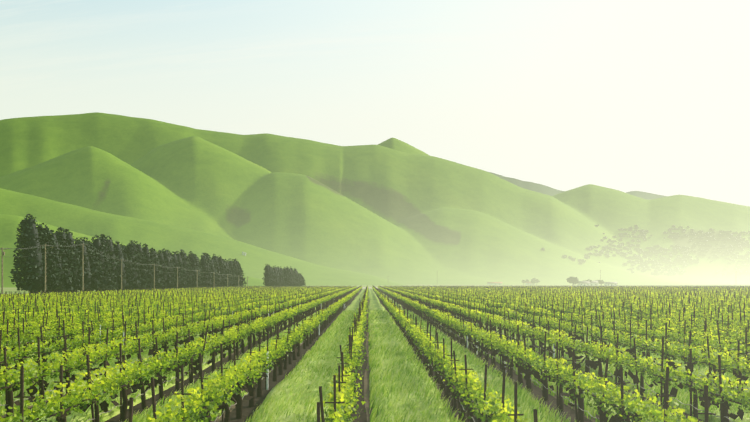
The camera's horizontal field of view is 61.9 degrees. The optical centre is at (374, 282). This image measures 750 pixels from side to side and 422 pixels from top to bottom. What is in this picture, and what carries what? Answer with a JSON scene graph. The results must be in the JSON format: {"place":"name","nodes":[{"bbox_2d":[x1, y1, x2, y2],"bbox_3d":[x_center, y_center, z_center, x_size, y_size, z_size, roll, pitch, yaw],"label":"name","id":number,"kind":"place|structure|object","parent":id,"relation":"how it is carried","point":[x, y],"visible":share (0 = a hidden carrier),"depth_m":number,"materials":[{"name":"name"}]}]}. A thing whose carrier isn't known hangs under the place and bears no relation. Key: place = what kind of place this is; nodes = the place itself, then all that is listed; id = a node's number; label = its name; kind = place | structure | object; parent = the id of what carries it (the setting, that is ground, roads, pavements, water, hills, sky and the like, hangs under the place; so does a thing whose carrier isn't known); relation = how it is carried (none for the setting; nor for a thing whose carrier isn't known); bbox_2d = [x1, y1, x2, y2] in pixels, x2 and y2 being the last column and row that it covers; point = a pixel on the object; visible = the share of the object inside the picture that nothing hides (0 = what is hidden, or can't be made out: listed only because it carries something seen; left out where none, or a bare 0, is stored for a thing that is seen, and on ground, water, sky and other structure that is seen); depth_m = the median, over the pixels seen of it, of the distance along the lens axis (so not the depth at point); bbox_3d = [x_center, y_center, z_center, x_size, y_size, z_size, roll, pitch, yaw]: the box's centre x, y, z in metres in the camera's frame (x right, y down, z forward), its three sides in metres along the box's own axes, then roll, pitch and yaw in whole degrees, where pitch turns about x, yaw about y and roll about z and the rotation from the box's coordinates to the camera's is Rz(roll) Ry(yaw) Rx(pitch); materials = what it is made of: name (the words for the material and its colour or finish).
{"place":"outdoors","nodes":[
{"label":"outdoors","id":0,"kind":"place"},
{"bbox_2d":[0,289,740,421],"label":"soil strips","id":1,"kind":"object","parent":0,"point":[247,410],"depth_m":24.12,"materials":[{"name":"brown soil"}]},
{"bbox_2d":[0,285,749,421],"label":"vineyard posts","id":2,"kind":"object","parent":1,"relation":"on","point":[613,288],"visible":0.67,"depth_m":38.37,"materials":[{"name":"brown wood"}]},
{"bbox_2d":[0,288,749,421],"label":"grass strips","id":3,"kind":"object","parent":1,"relation":"on","point":[375,304],"depth_m":23.41,"materials":[{"name":"green plant"}]},
{"bbox_2d":[0,286,749,421],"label":"vine","id":4,"kind":"object","parent":1,"relation":"on","point":[421,339],"depth_m":30.07,"materials":[{"name":"green plant"}]},
{"bbox_2d":[0,312,749,421],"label":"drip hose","id":5,"kind":"object","parent":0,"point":[432,367],"visible":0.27,"depth_m":23.70,"materials":[{"name":"black"}]},
{"bbox_2d":[0,112,749,286],"bbox_3d":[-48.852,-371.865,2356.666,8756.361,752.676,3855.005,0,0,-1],"label":"hills","id":6,"kind":"structure","parent":0,"point":[392,211],"depth_m":1771.72,"materials":[{"name":"green plant"}]},
{"bbox_2d":[541,224,749,275],"bbox_3d":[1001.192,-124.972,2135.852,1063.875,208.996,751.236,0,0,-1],"label":"hill oak","id":7,"kind":"object","parent":6,"relation":"on","point":[683,262],"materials":[{"name":"green plant"}]},
{"bbox_2d":[0,284,749,421],"bbox_3d":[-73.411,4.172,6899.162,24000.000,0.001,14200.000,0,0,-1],"label":"ground","id":8,"kind":"structure","parent":0,"point":[11,290],"depth_m":325.36,"materials":[{"name":"soil"}]},
{"bbox_2d":[8,214,305,293],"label":"windbreak tree","id":9,"kind":"object","parent":8,"relation":"on","point":[106,275],"depth_m":234.57,"materials":[{"name":"green plant"}]},
{"bbox_2d":[0,243,600,293],"bbox_3d":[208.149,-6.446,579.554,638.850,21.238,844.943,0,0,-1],"label":"utility poles","id":10,"kind":"object","parent":8,"relation":"on","point":[2,249],"visible":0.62,"depth_m":191.41,"materials":[{"name":"brown wood"}]},
{"bbox_2d":[0,244,246,280],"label":"power lines","id":11,"kind":"object","parent":10,"relation":"on","point":[112,258],"visible":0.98,"depth_m":204.46,"materials":[{"name":"grey metal"}]},
{"bbox_2d":[100,311,554,389],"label":"marker posts","id":12,"kind":"object","parent":8,"relation":"on","point":[319,334],"depth_m":36.03,"materials":[{"name":"white"}]},
{"bbox_2d":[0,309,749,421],"bbox_3d":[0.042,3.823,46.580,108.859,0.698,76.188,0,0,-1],"label":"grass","id":13,"kind":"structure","parent":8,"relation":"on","point":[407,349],"depth_m":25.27,"materials":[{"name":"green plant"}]},
{"bbox_2d":[522,277,603,285],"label":"farm tree","id":14,"kind":"object","parent":8,"relation":"on","point":[573,280],"depth_m":788.80,"materials":[{"name":"green plant"}]},
{"bbox_2d":[0,0,749,205],"label":"sky","id":15,"kind":"structure","parent":0,"point":[649,96],"materials":[{"name":"white"}]},
{"bbox_2d":[489,172,666,199],"bbox_3d":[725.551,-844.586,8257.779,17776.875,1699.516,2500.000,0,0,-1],"label":"mountains","id":16,"kind":"structure","parent":0,"point":[540,188],"depth_m":9419.08,"materials":[{"name":"green plant"}]},
{"bbox_2d":[577,283,589,285],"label":"farm house walls","id":17,"kind":"structure","parent":0,"point":[578,284],"depth_m":758.32,"materials":[{"name":"white paint"}]}
]}

